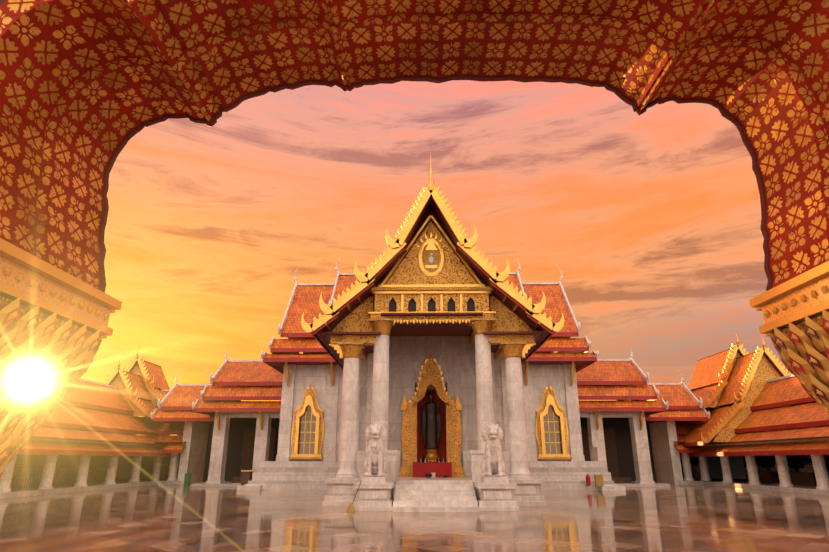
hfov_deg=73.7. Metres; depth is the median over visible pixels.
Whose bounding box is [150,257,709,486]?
temple wing walls
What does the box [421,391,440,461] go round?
standing buddha statue
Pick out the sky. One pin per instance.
(650, 221)
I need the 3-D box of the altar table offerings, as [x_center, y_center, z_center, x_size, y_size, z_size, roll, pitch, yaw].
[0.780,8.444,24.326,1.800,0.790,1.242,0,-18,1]
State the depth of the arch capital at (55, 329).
1.69 m
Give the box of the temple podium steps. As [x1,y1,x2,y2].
[237,450,625,511]
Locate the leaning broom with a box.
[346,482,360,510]
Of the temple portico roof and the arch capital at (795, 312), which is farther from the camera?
the temple portico roof
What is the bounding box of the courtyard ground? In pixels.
[0,484,828,551]
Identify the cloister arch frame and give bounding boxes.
[0,0,828,292]
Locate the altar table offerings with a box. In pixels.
[412,458,452,477]
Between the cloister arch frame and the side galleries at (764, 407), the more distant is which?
the side galleries at (764, 407)
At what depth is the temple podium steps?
20.72 m
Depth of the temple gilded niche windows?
32.57 m
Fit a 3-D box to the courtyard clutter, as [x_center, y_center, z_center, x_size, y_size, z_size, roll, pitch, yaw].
[1.029,11.918,34.434,26.600,2.400,6.600,0,-18,1]
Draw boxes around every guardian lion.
[363,423,387,476]
[481,423,505,476]
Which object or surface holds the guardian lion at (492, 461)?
on the temple podium steps
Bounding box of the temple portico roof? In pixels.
[301,152,564,369]
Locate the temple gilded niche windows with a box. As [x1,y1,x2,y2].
[289,349,571,476]
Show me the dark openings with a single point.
(21, 471)
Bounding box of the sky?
[80,80,791,416]
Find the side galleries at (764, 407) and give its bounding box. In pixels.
[0,333,828,498]
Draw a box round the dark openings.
[10,428,813,486]
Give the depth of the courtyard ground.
14.82 m
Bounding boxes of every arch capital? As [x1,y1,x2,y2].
[0,238,121,476]
[749,261,828,413]
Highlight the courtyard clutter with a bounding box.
[232,447,630,485]

